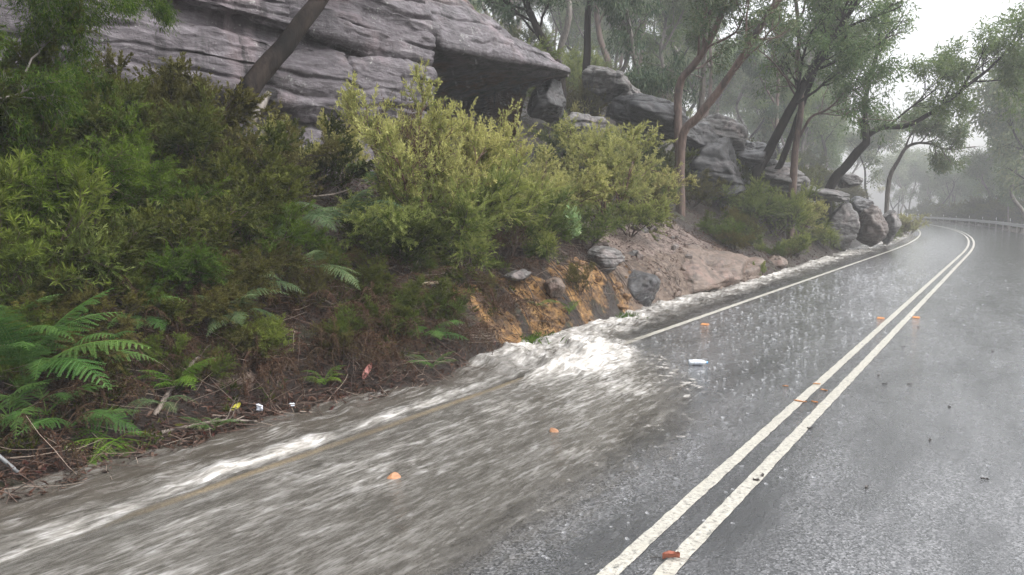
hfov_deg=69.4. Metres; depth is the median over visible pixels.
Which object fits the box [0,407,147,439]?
fern
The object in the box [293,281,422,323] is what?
branch
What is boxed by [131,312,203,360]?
dead fern
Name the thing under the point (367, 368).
bark strip
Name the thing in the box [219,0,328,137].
gum tree
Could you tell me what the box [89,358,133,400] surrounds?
plant
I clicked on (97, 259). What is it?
shrub
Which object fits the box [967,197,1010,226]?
shrub
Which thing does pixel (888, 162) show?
gum tree
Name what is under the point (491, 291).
dead fern
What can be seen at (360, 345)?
dead fern
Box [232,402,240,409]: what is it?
fallen leaf
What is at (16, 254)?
shrub
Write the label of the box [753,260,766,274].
weed
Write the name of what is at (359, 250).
plant
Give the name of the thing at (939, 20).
sky
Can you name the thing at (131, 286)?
dead fern
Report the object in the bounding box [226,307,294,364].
plant
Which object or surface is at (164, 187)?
shrub
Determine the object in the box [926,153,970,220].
gum tree
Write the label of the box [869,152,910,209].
gum tree
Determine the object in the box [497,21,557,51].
shrub
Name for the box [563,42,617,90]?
shrub
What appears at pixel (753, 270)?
rock ledge
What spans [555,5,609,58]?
gum tree
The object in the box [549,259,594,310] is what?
root
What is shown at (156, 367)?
dead fern
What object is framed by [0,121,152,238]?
shrub
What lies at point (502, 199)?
shrub
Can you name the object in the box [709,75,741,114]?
gum tree
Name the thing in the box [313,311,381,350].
dead fern
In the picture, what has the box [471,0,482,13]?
gum tree
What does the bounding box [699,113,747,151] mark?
rock outcrop
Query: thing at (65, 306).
plant
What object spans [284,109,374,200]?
shrub
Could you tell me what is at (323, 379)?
fern
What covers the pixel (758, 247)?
plant
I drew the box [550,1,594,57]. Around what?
gum tree
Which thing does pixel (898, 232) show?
shrub
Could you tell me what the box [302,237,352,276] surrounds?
plant
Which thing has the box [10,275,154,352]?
shrub
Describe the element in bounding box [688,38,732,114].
gum tree
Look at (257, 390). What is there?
fallen twigs
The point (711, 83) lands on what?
gum tree
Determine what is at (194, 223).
shrub
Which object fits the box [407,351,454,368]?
fern
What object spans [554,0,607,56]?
gum tree
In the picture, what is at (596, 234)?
shrub
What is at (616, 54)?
gum tree
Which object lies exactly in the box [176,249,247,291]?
dead fern
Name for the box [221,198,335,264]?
shrub
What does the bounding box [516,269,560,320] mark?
root
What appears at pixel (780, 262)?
rock
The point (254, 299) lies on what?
dead fern
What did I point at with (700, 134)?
rock outcrop
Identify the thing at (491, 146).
shrub
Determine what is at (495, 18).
gum tree
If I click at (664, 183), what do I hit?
shrub
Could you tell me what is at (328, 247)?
plant
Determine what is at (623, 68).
gum tree
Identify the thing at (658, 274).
scree stone
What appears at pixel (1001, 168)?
gum tree
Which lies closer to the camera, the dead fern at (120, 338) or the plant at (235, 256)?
the dead fern at (120, 338)
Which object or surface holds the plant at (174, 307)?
on the ground at (608, 310)
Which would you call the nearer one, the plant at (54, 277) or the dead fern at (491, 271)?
the plant at (54, 277)
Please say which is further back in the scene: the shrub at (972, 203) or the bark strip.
the shrub at (972, 203)
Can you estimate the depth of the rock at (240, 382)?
6.87 m
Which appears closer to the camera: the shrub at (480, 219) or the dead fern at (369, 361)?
the dead fern at (369, 361)
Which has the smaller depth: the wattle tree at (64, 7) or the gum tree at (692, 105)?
the wattle tree at (64, 7)
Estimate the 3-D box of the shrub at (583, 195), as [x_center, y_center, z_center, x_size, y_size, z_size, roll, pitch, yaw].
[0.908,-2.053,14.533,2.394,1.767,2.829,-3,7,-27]
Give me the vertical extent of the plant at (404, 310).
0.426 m
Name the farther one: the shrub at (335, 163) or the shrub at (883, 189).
the shrub at (883, 189)
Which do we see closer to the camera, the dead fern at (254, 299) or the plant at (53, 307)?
the plant at (53, 307)
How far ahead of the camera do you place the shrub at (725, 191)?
25.61 m
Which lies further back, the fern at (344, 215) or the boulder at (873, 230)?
the boulder at (873, 230)
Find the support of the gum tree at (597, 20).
on the ground at (608, 310)
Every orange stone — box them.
[387,472,400,478]
[550,427,558,432]
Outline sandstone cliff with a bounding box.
[0,0,570,175]
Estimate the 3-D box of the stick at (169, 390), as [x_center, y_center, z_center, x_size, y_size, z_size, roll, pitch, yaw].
[-2.898,0.801,6.563,0.135,0.486,0.895,0,6,4]
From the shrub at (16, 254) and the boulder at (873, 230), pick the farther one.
the boulder at (873, 230)
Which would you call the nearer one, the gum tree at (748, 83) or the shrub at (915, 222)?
the shrub at (915, 222)
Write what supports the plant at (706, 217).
on the ground at (608, 310)
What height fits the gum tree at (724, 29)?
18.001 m
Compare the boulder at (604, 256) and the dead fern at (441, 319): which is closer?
the dead fern at (441, 319)
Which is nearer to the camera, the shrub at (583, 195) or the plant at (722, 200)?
the shrub at (583, 195)
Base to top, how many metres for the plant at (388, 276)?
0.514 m
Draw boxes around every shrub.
[0,0,154,159]
[0,66,150,201]
[0,117,159,236]
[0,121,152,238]
[0,146,127,309]
[0,187,167,288]
[0,204,100,308]
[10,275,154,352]
[12,209,162,307]
[15,66,228,191]
[29,95,172,226]
[67,135,231,243]
[89,42,228,167]
[106,224,237,299]
[116,165,279,247]
[117,189,258,283]
[127,61,190,106]
[129,100,299,199]
[131,64,281,187]
[149,144,320,216]
[161,140,304,248]
[162,223,322,293]
[167,272,280,335]
[203,98,345,209]
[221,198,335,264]
[256,112,333,176]
[278,258,338,312]
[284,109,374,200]
[315,107,375,189]
[329,57,485,248]
[333,186,439,261]
[336,208,457,269]
[361,142,522,265]
[368,91,452,214]
[381,106,515,226]
[386,274,455,321]
[424,205,500,277]
[426,96,541,240]
[442,131,567,255]
[480,218,534,268]
[494,181,582,250]
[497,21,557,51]
[500,19,570,108]
[514,209,561,264]
[520,140,626,221]
[522,77,611,127]
[522,110,619,171]
[522,110,683,226]
[556,124,631,175]
[557,199,628,250]
[559,42,602,101]
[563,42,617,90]
[564,259,596,293]
[568,84,608,114]
[570,98,609,125]
[594,191,673,241]
[610,189,678,229]
[613,63,634,74]
[624,155,699,207]
[640,131,698,188]
[656,92,687,106]
[683,106,695,116]
[685,167,728,207]
[685,181,744,206]
[725,149,763,206]
[728,176,800,224]
[732,211,770,245]
[742,172,823,239]
[762,138,792,155]
[764,194,829,235]
[776,150,801,163]
[779,230,815,257]
[789,147,827,169]
[797,217,843,250]
[799,163,828,185]
[810,198,854,222]
[812,167,833,188]
[821,179,854,195]
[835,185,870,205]
[877,186,884,193]
[893,226,901,242]
[895,216,913,238]
[898,211,931,233]
[903,207,924,219]
[913,198,951,220]
[915,200,946,220]
[925,208,945,221]
[931,199,968,222]
[952,207,986,224]
[959,195,1014,224]
[960,196,986,223]
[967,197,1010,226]
[977,197,1023,227]
[995,196,1023,220]
[1001,199,1023,223]
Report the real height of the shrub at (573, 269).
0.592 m
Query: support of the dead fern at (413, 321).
on the ground at (608, 310)
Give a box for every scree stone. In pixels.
[628,250,638,255]
[636,253,643,259]
[653,272,661,278]
[674,291,681,296]
[685,254,692,258]
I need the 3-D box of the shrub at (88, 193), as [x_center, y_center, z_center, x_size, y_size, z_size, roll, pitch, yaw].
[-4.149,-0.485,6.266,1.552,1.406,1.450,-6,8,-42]
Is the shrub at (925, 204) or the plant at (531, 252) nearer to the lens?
the plant at (531, 252)
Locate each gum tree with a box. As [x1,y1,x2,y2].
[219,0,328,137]
[469,0,578,143]
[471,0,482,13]
[490,0,515,20]
[494,0,525,28]
[510,0,521,33]
[516,0,544,23]
[524,0,555,42]
[531,0,571,43]
[539,4,567,52]
[546,15,580,64]
[549,21,583,56]
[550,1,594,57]
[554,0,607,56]
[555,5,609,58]
[556,0,571,61]
[578,0,612,107]
[579,19,625,63]
[582,0,592,96]
[586,0,706,149]
[592,26,610,62]
[600,10,625,70]
[602,3,638,68]
[617,17,672,70]
[620,0,657,71]
[622,0,658,66]
[630,0,718,100]
[630,41,672,95]
[634,0,716,153]
[645,0,691,90]
[645,0,708,101]
[647,13,720,116]
[657,29,716,110]
[665,71,699,104]
[668,1,734,118]
[669,16,738,100]
[673,0,767,203]
[676,0,805,215]
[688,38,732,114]
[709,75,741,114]
[711,99,744,118]
[713,0,741,113]
[719,85,749,121]
[721,34,769,138]
[731,11,795,129]
[731,90,754,121]
[733,0,917,219]
[733,53,782,141]
[736,57,804,155]
[743,118,760,140]
[751,0,920,240]
[751,108,771,142]
[753,67,824,153]
[766,79,811,166]
[768,0,878,228]
[771,38,837,168]
[772,78,851,169]
[802,22,894,167]
[802,80,830,149]
[807,120,849,168]
[810,61,851,167]
[812,134,852,171]
[818,0,1023,219]
[832,109,856,170]
[838,106,909,199]
[845,131,880,173]
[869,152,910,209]
[872,148,918,214]
[883,84,982,244]
[891,168,916,210]
[892,156,928,215]
[898,145,934,216]
[901,156,931,208]
[915,181,938,202]
[918,167,941,203]
[918,168,937,203]
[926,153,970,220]
[927,172,955,206]
[936,187,967,203]
[937,164,958,204]
[950,163,963,204]
[956,46,1023,199]
[957,146,997,225]
[981,101,1002,188]
[981,118,1023,184]
[993,113,1023,232]
[993,159,1023,228]
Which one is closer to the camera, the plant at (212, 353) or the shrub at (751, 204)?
the plant at (212, 353)
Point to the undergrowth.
(150, 433)
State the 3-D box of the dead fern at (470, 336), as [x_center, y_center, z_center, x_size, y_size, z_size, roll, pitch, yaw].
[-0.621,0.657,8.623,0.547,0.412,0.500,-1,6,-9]
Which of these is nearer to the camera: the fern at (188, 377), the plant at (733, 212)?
the fern at (188, 377)
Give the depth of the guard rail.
77.10 m
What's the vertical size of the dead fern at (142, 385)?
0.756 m
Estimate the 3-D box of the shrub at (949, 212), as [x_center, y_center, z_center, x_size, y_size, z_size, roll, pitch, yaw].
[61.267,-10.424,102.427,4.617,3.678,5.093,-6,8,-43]
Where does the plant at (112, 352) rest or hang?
on the ground at (608, 310)
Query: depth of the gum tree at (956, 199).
132.33 m
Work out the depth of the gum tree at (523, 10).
69.97 m
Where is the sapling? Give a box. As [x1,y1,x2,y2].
[560,203,583,262]
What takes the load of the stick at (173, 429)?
on the ground at (608, 310)
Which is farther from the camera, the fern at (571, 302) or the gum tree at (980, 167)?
the gum tree at (980, 167)
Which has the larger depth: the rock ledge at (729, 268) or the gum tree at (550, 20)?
the gum tree at (550, 20)
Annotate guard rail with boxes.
[909,214,1023,233]
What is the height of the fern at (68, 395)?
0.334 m
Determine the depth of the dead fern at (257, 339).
7.11 m
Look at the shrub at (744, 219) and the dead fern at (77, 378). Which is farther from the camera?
the shrub at (744, 219)
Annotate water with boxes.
[0,294,721,574]
[688,231,912,297]
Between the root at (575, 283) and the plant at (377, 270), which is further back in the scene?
the root at (575, 283)
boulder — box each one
[587,246,624,274]
[627,269,660,306]
[816,203,859,250]
[844,196,873,212]
[856,204,888,246]
[882,210,901,244]
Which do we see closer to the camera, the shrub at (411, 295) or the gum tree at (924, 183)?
the shrub at (411, 295)
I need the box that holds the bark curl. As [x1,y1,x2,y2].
[662,550,679,558]
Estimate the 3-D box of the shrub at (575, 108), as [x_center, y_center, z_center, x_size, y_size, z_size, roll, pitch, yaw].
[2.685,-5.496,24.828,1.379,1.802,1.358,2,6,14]
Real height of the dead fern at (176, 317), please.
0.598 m
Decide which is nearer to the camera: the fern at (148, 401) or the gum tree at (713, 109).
the fern at (148, 401)
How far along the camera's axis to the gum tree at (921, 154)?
147.69 m
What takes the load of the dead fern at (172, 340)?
on the ground at (608, 310)
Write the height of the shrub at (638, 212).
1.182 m
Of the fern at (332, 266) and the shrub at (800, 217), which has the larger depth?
the shrub at (800, 217)
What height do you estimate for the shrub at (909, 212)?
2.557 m
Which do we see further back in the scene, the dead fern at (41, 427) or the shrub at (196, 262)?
the shrub at (196, 262)
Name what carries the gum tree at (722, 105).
on the ground at (608, 310)
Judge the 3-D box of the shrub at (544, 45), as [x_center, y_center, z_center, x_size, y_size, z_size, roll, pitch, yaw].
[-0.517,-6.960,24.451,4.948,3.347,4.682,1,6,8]
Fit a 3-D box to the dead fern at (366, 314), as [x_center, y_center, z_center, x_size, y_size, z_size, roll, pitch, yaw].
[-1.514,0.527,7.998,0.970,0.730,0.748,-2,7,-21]
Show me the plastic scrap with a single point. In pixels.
(259, 408)
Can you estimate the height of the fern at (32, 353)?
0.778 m
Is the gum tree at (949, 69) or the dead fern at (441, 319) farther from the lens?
the gum tree at (949, 69)
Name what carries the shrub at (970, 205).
on the ground at (608, 310)
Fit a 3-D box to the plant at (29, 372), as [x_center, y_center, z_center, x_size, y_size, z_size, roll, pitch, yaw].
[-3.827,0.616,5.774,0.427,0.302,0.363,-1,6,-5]
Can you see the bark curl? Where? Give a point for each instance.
(669, 554)
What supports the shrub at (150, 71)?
on the ground at (608, 310)
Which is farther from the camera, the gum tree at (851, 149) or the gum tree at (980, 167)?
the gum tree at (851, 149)
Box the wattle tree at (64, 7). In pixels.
[0,0,184,187]
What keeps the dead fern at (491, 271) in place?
on the ground at (608, 310)
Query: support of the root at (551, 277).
hanging from the ground at (608, 310)
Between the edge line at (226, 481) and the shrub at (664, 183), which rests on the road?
the edge line at (226, 481)
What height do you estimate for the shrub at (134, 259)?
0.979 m
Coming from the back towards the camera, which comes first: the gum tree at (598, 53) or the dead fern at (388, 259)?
the gum tree at (598, 53)
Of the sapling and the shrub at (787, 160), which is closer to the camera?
the sapling
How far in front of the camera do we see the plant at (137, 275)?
6.74 m
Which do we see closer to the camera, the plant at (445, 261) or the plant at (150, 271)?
the plant at (150, 271)
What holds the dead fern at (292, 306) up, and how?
on the ground at (608, 310)
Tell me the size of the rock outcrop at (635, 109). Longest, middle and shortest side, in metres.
5.319 x 2.786 x 1.385 m
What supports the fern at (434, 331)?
on the ground at (608, 310)
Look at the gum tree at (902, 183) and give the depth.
145.91 m
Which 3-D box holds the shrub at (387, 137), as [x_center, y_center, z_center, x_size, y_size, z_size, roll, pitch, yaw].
[-1.104,-1.816,9.903,2.376,2.760,2.414,-2,7,-22]
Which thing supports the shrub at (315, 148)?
on the ground at (608, 310)
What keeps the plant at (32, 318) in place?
on the ground at (608, 310)
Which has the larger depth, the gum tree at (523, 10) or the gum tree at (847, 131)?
the gum tree at (847, 131)
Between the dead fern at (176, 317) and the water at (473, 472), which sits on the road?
the water at (473, 472)
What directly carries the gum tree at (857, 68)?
on the ground at (608, 310)
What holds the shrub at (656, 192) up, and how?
on the ground at (608, 310)
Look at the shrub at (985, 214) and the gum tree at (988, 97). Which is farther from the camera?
the shrub at (985, 214)
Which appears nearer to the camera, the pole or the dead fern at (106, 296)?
the pole
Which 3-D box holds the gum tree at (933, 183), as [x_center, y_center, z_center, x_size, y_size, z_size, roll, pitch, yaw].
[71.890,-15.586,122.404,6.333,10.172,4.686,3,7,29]
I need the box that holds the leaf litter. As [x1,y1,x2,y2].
[0,177,828,501]
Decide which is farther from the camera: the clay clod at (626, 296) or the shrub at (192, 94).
the clay clod at (626, 296)
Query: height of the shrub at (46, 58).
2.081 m
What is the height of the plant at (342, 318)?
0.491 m
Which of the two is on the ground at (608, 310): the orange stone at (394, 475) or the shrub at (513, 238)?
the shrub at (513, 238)
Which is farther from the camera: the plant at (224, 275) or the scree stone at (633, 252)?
the scree stone at (633, 252)
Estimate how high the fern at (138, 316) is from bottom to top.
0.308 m
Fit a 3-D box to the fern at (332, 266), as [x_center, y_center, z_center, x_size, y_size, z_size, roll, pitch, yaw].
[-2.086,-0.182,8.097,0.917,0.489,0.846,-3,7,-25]
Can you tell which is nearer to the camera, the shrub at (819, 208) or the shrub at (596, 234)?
the shrub at (596, 234)
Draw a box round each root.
[499,281,531,333]
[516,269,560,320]
[519,266,564,312]
[532,265,579,312]
[543,261,577,310]
[549,258,591,308]
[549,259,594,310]
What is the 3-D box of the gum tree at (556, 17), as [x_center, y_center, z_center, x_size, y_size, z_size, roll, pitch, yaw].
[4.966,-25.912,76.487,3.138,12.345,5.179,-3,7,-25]
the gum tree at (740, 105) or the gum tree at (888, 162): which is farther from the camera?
the gum tree at (888, 162)
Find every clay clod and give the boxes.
[480,319,490,328]
[595,276,602,282]
[614,282,621,289]
[617,303,626,309]
[623,293,631,300]
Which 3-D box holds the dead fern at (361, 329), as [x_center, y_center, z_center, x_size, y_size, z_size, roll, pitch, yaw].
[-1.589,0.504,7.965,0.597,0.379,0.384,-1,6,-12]
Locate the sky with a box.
[478,0,1023,212]
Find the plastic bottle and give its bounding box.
[688,359,707,364]
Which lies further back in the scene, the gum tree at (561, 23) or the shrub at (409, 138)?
the gum tree at (561, 23)
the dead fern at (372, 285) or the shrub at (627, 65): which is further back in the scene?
the shrub at (627, 65)
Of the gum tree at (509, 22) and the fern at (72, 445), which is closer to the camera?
the fern at (72, 445)
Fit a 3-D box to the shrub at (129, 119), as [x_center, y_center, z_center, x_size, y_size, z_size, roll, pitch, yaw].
[-4.306,-1.184,7.410,1.645,1.460,1.794,-2,6,-18]
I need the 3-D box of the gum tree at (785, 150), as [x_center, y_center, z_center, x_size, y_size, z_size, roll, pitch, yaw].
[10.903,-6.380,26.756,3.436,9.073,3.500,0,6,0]
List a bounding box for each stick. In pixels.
[152,345,209,416]
[161,398,259,433]
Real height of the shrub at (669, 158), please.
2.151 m
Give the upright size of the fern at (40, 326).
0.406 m
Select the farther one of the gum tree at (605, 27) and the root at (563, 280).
the gum tree at (605, 27)
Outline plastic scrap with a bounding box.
[256,404,262,410]
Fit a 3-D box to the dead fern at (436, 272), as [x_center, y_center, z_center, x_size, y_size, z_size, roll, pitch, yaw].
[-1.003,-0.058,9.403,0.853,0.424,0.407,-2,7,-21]
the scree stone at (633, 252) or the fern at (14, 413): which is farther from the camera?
the scree stone at (633, 252)
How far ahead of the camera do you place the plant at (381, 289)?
8.41 m
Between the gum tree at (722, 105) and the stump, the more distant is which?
the gum tree at (722, 105)
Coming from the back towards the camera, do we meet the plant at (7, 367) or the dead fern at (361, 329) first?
the dead fern at (361, 329)
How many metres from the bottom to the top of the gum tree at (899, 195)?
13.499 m
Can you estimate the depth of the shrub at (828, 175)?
53.75 m
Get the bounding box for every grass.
[520,330,579,343]
[616,310,648,318]
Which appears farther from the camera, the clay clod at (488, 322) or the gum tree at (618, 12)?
the gum tree at (618, 12)
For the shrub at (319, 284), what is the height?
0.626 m
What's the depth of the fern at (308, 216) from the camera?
8.35 m
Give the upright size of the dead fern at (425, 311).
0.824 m
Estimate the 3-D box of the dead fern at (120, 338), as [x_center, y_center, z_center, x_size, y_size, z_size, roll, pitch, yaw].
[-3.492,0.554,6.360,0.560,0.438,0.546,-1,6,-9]
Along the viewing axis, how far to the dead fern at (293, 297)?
7.86 m
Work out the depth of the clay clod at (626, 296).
13.26 m
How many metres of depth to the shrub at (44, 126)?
6.74 m
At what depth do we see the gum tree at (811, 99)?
56.64 m
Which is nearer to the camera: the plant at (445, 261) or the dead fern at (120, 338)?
the dead fern at (120, 338)
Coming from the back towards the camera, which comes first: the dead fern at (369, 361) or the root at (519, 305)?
the root at (519, 305)
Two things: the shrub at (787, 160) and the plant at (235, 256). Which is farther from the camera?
the shrub at (787, 160)
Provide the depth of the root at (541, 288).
11.27 m
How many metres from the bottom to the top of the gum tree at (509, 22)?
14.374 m
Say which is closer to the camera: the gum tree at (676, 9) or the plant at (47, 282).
the plant at (47, 282)
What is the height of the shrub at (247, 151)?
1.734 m
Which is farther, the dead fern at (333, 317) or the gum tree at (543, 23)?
the gum tree at (543, 23)
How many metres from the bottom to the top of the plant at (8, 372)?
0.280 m
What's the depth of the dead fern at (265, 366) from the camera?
6.96 m
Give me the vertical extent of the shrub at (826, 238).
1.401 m
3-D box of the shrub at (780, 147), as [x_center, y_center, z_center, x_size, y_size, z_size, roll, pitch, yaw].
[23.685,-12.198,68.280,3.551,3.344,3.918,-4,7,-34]
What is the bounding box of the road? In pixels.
[227,220,1023,574]
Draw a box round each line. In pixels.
[144,229,920,510]
[597,223,969,574]
[653,224,974,574]
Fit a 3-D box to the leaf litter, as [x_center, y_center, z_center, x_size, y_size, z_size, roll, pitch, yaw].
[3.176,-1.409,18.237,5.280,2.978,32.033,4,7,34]
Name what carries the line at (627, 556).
on the road
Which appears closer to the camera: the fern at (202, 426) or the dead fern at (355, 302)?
the fern at (202, 426)
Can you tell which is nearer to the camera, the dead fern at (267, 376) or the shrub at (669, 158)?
the dead fern at (267, 376)
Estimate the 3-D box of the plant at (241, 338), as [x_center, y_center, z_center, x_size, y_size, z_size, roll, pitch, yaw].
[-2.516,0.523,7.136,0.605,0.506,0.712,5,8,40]
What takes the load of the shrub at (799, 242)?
on the ground at (608, 310)
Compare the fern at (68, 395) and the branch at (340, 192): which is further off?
the branch at (340, 192)
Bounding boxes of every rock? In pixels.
[216,371,256,390]
[503,269,530,280]
[527,79,565,122]
[544,277,565,297]
[559,112,607,147]
[769,255,787,268]
[837,173,862,187]
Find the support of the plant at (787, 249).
on the ground at (608, 310)
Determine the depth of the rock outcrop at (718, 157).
25.67 m
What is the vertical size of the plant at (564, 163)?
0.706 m
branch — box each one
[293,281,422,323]
[313,178,374,197]
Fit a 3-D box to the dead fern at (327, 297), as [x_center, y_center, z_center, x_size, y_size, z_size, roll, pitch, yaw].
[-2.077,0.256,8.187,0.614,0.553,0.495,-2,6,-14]
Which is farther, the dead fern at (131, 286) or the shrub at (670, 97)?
the shrub at (670, 97)
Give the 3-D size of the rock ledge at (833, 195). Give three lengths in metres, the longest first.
3.792 x 2.862 x 0.681 m
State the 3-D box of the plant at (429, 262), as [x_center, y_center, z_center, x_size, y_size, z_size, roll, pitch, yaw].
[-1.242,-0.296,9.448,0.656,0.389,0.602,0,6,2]
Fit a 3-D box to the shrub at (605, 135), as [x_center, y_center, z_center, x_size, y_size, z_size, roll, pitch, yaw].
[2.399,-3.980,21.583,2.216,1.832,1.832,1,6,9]
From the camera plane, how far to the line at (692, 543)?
5.46 m
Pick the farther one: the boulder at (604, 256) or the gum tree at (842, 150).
the gum tree at (842, 150)
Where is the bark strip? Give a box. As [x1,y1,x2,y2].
[362,364,371,378]
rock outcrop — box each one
[582,65,631,102]
[605,93,687,136]
[618,84,640,95]
[658,117,718,152]
[687,137,750,198]
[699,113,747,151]
[735,140,776,168]
[749,160,810,198]
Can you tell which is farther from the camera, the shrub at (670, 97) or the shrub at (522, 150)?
the shrub at (670, 97)
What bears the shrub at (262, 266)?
on the ground at (608, 310)
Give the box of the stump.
[239,91,270,136]
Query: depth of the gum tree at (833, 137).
72.16 m
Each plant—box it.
[0,262,70,300]
[0,298,68,349]
[0,351,28,394]
[0,352,36,379]
[3,353,52,382]
[24,258,81,311]
[40,291,75,313]
[40,292,77,319]
[40,310,143,376]
[40,351,92,381]
[44,300,143,351]
[76,324,107,339]
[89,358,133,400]
[99,265,150,301]
[117,277,203,335]
[133,329,192,375]
[135,249,167,282]
[139,267,159,288]
[149,233,203,252]
[158,362,190,391]
[179,342,239,388]
[184,346,227,374]
[189,259,246,294]
[210,244,258,282]
[210,309,249,343]
[215,317,277,361]
[218,248,251,275]
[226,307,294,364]
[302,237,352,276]
[309,320,360,359]
[313,243,351,283]
[322,300,373,337]
[335,265,397,303]
[342,251,388,291]
[345,293,378,320]
[346,246,369,268]
[358,275,395,306]
[363,299,416,330]
[376,292,424,338]
[391,252,437,272]
[412,253,441,270]
[419,288,473,322]
[430,282,471,305]
[437,250,484,286]
[471,271,499,288]
[486,254,513,272]
[523,237,553,261]
[532,156,572,179]
[627,172,675,204]
[643,181,684,204]
[650,153,693,174]
[685,161,697,178]
[692,214,746,247]
[701,208,728,227]
[710,186,740,207]
[711,187,740,209]
[714,227,755,250]
[719,205,748,228]
[726,216,765,234]
[740,222,764,247]
[753,241,764,251]
[760,240,787,255]
[771,247,799,258]
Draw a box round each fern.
[0,288,151,389]
[0,294,73,342]
[0,331,156,379]
[0,374,118,438]
[0,378,59,423]
[0,384,122,469]
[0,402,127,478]
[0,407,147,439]
[27,356,165,432]
[29,318,141,364]
[31,362,118,413]
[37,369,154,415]
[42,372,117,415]
[48,323,160,379]
[51,348,173,428]
[63,309,138,345]
[64,427,157,464]
[71,274,116,320]
[93,328,145,370]
[94,306,193,378]
[95,274,152,330]
[107,295,182,330]
[125,395,197,415]
[128,289,224,341]
[129,301,206,341]
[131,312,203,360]
[133,357,214,389]
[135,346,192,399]
[138,288,207,338]
[139,333,212,364]
[144,344,206,385]
[166,313,241,378]
[169,280,256,316]
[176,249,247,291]
[181,417,244,429]
[183,288,288,334]
[201,285,278,316]
[201,331,303,404]
[216,272,304,306]
[218,357,296,406]
[238,331,298,378]
[238,347,316,398]
[241,257,303,303]
[248,207,343,248]
[248,314,312,342]
[253,283,308,328]
[265,253,322,303]
[269,290,327,331]
[278,331,344,379]
[279,250,361,287]
[287,327,367,383]
[291,189,404,245]
[297,288,377,324]
[301,253,365,277]
[301,365,346,384]
[302,286,350,317]
[308,317,395,383]
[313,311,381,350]
[324,286,392,343]
[324,327,370,363]
[333,254,407,286]
[337,160,382,184]
[337,275,402,313]
[338,303,419,355]
[347,318,390,347]
[349,344,407,378]
[369,340,432,385]
[372,325,427,362]
[377,305,440,352]
[382,273,437,304]
[387,281,462,338]
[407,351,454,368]
[409,320,467,339]
[414,315,471,361]
[416,290,488,345]
[426,266,461,280]
[434,320,499,354]
[439,325,475,349]
[462,279,493,308]
[466,315,496,347]
[472,266,505,290]
[474,329,505,353]
[480,279,528,322]
[481,292,533,328]
[495,290,546,323]
[504,255,559,277]
[525,298,561,306]
[526,313,567,331]
[556,300,579,314]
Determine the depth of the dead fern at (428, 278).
8.84 m
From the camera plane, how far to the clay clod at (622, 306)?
12.77 m
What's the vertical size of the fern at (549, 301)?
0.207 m
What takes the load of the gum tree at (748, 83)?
on the ground at (608, 310)
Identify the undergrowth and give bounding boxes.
[0,154,648,455]
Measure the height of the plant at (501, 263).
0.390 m
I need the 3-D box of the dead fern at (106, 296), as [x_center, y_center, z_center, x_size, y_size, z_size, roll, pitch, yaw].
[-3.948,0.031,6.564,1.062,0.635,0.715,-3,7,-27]
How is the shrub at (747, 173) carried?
on the ground at (608, 310)
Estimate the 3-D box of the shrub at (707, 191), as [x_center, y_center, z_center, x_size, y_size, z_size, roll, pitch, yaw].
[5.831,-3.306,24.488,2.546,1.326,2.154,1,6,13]
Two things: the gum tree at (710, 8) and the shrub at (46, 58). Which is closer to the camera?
the shrub at (46, 58)
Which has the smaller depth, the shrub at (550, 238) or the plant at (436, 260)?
the plant at (436, 260)
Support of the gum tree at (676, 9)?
on the ground at (608, 310)
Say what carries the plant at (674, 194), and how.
on the ground at (608, 310)
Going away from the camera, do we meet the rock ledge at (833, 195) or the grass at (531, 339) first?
the grass at (531, 339)
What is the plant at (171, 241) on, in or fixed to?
on the ground at (608, 310)
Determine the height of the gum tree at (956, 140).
8.424 m
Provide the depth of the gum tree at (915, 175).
130.43 m
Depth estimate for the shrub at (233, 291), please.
6.98 m
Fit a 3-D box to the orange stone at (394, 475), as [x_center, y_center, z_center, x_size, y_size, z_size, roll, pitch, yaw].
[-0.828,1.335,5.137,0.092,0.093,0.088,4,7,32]
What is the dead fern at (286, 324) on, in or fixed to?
on the ground at (608, 310)
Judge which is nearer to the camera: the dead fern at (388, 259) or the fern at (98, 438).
the fern at (98, 438)
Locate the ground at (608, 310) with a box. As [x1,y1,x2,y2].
[0,90,1022,489]
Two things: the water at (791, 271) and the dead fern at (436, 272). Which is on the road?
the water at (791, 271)
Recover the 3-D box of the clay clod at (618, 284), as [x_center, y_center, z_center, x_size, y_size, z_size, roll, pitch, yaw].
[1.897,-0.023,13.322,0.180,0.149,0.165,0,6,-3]
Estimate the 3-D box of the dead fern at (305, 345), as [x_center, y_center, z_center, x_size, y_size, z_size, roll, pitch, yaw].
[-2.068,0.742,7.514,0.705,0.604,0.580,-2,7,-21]
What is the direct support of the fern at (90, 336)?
on the ground at (608, 310)
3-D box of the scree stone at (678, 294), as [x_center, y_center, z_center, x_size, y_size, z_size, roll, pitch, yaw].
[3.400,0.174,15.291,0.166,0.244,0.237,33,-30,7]
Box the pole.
[0,454,18,472]
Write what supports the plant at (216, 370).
on the ground at (608, 310)
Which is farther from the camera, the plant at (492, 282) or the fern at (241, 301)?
the plant at (492, 282)
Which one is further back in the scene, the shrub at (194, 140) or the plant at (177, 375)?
the shrub at (194, 140)
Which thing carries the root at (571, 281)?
attached to the ground at (608, 310)
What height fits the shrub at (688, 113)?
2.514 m
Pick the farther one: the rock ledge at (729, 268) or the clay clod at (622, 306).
the rock ledge at (729, 268)
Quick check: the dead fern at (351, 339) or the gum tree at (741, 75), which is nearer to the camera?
the dead fern at (351, 339)
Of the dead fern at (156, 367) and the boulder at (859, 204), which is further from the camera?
the boulder at (859, 204)
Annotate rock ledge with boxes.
[681,244,749,293]
[745,256,765,278]
[800,186,849,201]
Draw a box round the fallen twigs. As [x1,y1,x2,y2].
[0,170,701,503]

